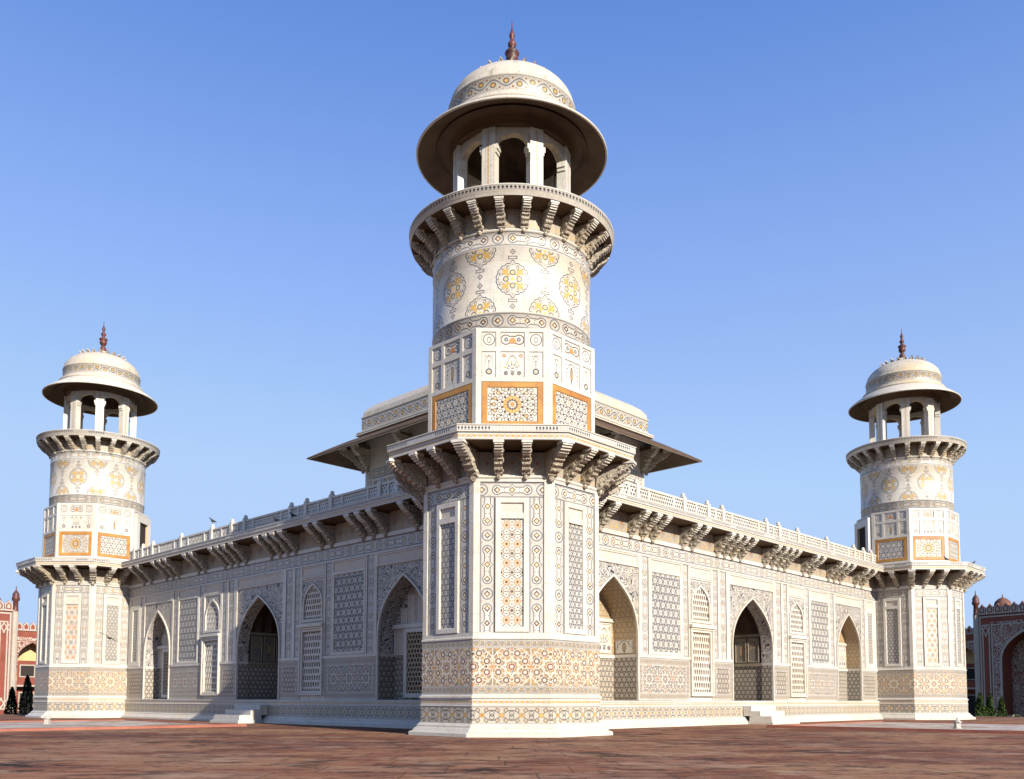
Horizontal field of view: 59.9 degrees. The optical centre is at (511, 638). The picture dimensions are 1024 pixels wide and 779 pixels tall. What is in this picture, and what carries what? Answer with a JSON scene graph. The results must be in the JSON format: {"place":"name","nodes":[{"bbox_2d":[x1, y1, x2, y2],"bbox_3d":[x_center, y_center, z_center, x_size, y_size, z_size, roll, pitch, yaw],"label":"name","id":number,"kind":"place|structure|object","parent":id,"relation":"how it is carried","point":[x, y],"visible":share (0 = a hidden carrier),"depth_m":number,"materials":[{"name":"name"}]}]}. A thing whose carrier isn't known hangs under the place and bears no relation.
{"place":"outdoors","nodes":[
{"label":"outdoors","id":0,"kind":"place"},
{"bbox_2d":[0,586,36,713],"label":"gatehouse","id":1,"kind":"object","parent":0,"point":[17,654],"visible":0.48,"depth_m":87.64,"materials":[{"name":"red stone"}]},
{"bbox_2d":[0,714,1023,778],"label":"terrace paving","id":2,"kind":"structure","parent":0,"point":[298,751],"depth_m":12.42,"materials":[{"name":"red stone"}]},
{"bbox_2d":[3,687,17,713],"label":"cypress tree","id":3,"kind":"object","parent":2,"relation":"on","point":[12,702],"visible":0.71,"depth_m":61.14,"materials":[{"name":"green plant"}]},
{"bbox_2d":[16,675,33,713],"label":"cypress tree","id":4,"kind":"object","parent":2,"relation":"on","point":[27,686],"visible":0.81,"depth_m":61.20,"materials":[{"name":"green plant"}]},
{"bbox_2d":[16,325,159,717],"bbox_3d":[-17.484,-5.176,37.462,5.482,16.990,5.482,0,-4,-1],"label":"minaret","id":5,"kind":"object","parent":2,"relation":"on","point":[96,525],"visible":0.94,"depth_m":35.81,"materials":[{"name":"white stone"}]},
{"bbox_2d":[134,513,150,548],"bbox_3d":[-15.567,-4.037,37.414,0.120,2.220,1.400,0,-4,-1],"label":"doorway","id":6,"kind":"structure","parent":5,"relation":"in","point":[142,528],"depth_m":37.40,"materials":[{"name":"white stone"}]},
{"bbox_2d":[0,719,246,731],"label":"shallow pool","id":7,"kind":"structure","parent":2,"relation":"in","point":[12,726],"depth_m":24.26,"materials":[{"name":"stone"}]},
{"bbox_2d":[43,714,51,723],"bbox_3d":[-13.175,2.275,25.201,0.218,0.291,0.218,0,-4,-1],"label":"stone lamp","id":8,"kind":"object","parent":7,"relation":"on","point":[47,719],"visible":1,"depth_m":25.14,"materials":[{"name":"white stone"}]},
{"bbox_2d":[210,705,267,723],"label":"stone steps","id":9,"kind":"structure","parent":2,"relation":"on","point":[239,714],"depth_m":28.17,"materials":[{"name":"white stone"}]},
{"bbox_2d":[115,477,888,728],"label":"tomb hall","id":10,"kind":"structure","parent":2,"relation":"on","point":[310,613],"depth_m":27.75,"materials":[{"name":"white stone"}]},
{"bbox_2d":[157,645,168,697],"bbox_3d":[-13.350,1.289,34.614,2.140,2.060,0.120,-4,-5,44],"label":"window","id":11,"kind":"structure","parent":10,"relation":"in","point":[163,652],"depth_m":34.93,"materials":[{"name":"white stone"}]},
{"bbox_2d":[200,633,220,695],"bbox_3d":[-10.554,0.925,31.250,1.320,2.160,0.310,-4,-5,44],"label":"window","id":12,"kind":"structure","parent":10,"relation":"in","point":[210,643],"depth_m":31.31,"materials":[{"name":"white stone"}]},
{"bbox_2d":[203,583,221,634],"bbox_3d":[-10.549,-1.043,31.385,0.940,1.775,0.940,0,-4,-1],"label":"arched window","id":13,"kind":"structure","parent":10,"relation":"in","point":[212,593],"depth_m":31.41,"materials":[{"name":"white stone"}]},
{"bbox_2d":[297,623,324,695],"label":"window","id":14,"kind":"structure","parent":10,"relation":"in","point":[311,636],"depth_m":26.93,"materials":[{"name":"white stone"}]},
{"bbox_2d":[300,564,324,624],"bbox_3d":[-6.030,-1.332,27.020,0.940,1.775,0.940,0,-4,-1],"label":"arched window","id":15,"kind":"structure","parent":10,"relation":"in","point":[312,591],"depth_m":27.03,"materials":[{"name":"white stone"}]},
{"bbox_2d":[392,622,422,698],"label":"window","id":16,"kind":"structure","parent":10,"relation":"in","point":[408,638],"depth_m":24.47,"materials":[{"name":"white stone"}]},
{"bbox_2d":[307,385,701,494],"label":"rooftop pavilion","id":17,"kind":"structure","parent":10,"relation":"on","point":[402,417],"depth_m":37.05,"materials":[{"name":"white stone"}]},
{"bbox_2d":[372,474,393,491],"bbox_3d":[-5.010,-5.014,36.380,2.360,3.480,0.090,-4,-5,44],"label":"window","id":18,"kind":"structure","parent":17,"relation":"in","point":[386,478],"depth_m":36.73,"materials":[{"name":"white stone"}]},
{"bbox_2d":[625,478,633,494],"bbox_3d":[4.457,-4.980,36.531,0.090,3.480,2.360,-4,-5,44],"label":"window","id":19,"kind":"structure","parent":17,"relation":"in","point":[627,480],"depth_m":37.15,"materials":[{"name":"white stone"}]},
{"bbox_2d":[689,566,711,625],"bbox_3d":[5.749,-1.289,27.208,0.940,1.775,0.940,0,-4,-1],"label":"arched window","id":20,"kind":"structure","parent":10,"relation":"in","point":[700,593],"depth_m":27.23,"materials":[{"name":"white stone"}]},
{"bbox_2d":[689,624,715,696],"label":"window","id":21,"kind":"structure","parent":10,"relation":"in","point":[702,675],"depth_m":27.13,"materials":[{"name":"white stone"}]},
{"bbox_2d":[788,585,805,636],"bbox_3d":[10.124,-0.969,31.715,0.940,1.775,0.940,0,-4,-1],"label":"arched window","id":22,"kind":"structure","parent":10,"relation":"in","point":[796,608],"depth_m":31.74,"materials":[{"name":"white stone"}]},
{"bbox_2d":[788,635,808,696],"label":"window","id":23,"kind":"structure","parent":10,"relation":"in","point":[798,670],"depth_m":31.64,"materials":[{"name":"white stone"}]},
{"bbox_2d":[386,24,636,737],"bbox_3d":[-0.019,-6.292,20.589,5.482,16.990,5.482,0,-4,-1],"label":"minaret","id":24,"kind":"object","parent":2,"relation":"on","point":[511,469],"visible":1,"depth_m":18.89,"materials":[{"name":"white stone"}]},
{"bbox_2d":[743,706,799,724],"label":"stone steps","id":25,"kind":"structure","parent":2,"relation":"on","point":[767,715],"depth_m":28.40,"materials":[{"name":"white stone"}]},
{"bbox_2d":[767,721,1023,733],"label":"shallow pool","id":26,"kind":"structure","parent":2,"relation":"in","point":[1008,728],"depth_m":24.74,"materials":[{"name":"stone"}]},
{"bbox_2d":[953,717,961,728],"bbox_3d":[11.631,2.200,23.202,0.218,0.291,0.218,0,-4,-1],"label":"stone lamp","id":27,"kind":"object","parent":26,"relation":"on","point":[957,722],"visible":1,"depth_m":23.14,"materials":[{"name":"white stone"}]},
{"bbox_2d":[846,328,985,719],"bbox_3d":[16.891,-5.052,38.010,5.482,16.990,5.482,0,-4,-1],"label":"minaret","id":28,"kind":"object","parent":2,"relation":"on","point":[906,529],"visible":0.91,"depth_m":36.35,"materials":[{"name":"white stone"}]},
{"bbox_2d":[854,518,870,552],"bbox_3d":[14.968,-3.927,37.902,0.120,2.220,1.400,0,-4,-1],"label":"doorway","id":29,"kind":"structure","parent":28,"relation":"in","point":[862,529],"depth_m":37.85,"materials":[{"name":"white stone"}]},
{"bbox_2d":[975,692,988,715],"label":"conifer shrub","id":30,"kind":"object","parent":2,"relation":"on","point":[980,708],"visible":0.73,"depth_m":62.21,"materials":[{"name":"green plant"}]},
{"bbox_2d":[985,692,996,716],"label":"conifer shrub","id":31,"kind":"object","parent":2,"relation":"on","point":[989,705],"visible":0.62,"depth_m":62.24,"materials":[{"name":"green plant"}]},
{"bbox_2d":[997,696,1007,716],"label":"conifer shrub","id":32,"kind":"object","parent":2,"relation":"on","point":[1001,710],"visible":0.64,"depth_m":63.26,"materials":[{"name":"green plant"}]},
{"bbox_2d":[0,0,1023,629],"label":"sky","id":33,"kind":"structure","parent":0,"point":[233,190],"materials":[{"name":"blue"}]},
{"bbox_2d":[965,591,1023,716],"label":"gatehouse","id":34,"kind":"object","parent":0,"point":[994,641],"visible":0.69,"depth_m":87.92,"materials":[{"name":"red sandstone"},{"name":"white marble"}]},
{"bbox_2d":[1005,714,1022,716],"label":"flowering bush","id":35,"kind":"object","parent":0,"point":[1014,715],"visible":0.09,"depth_m":48.15,"materials":[{"name":"green plant"}]}
]}

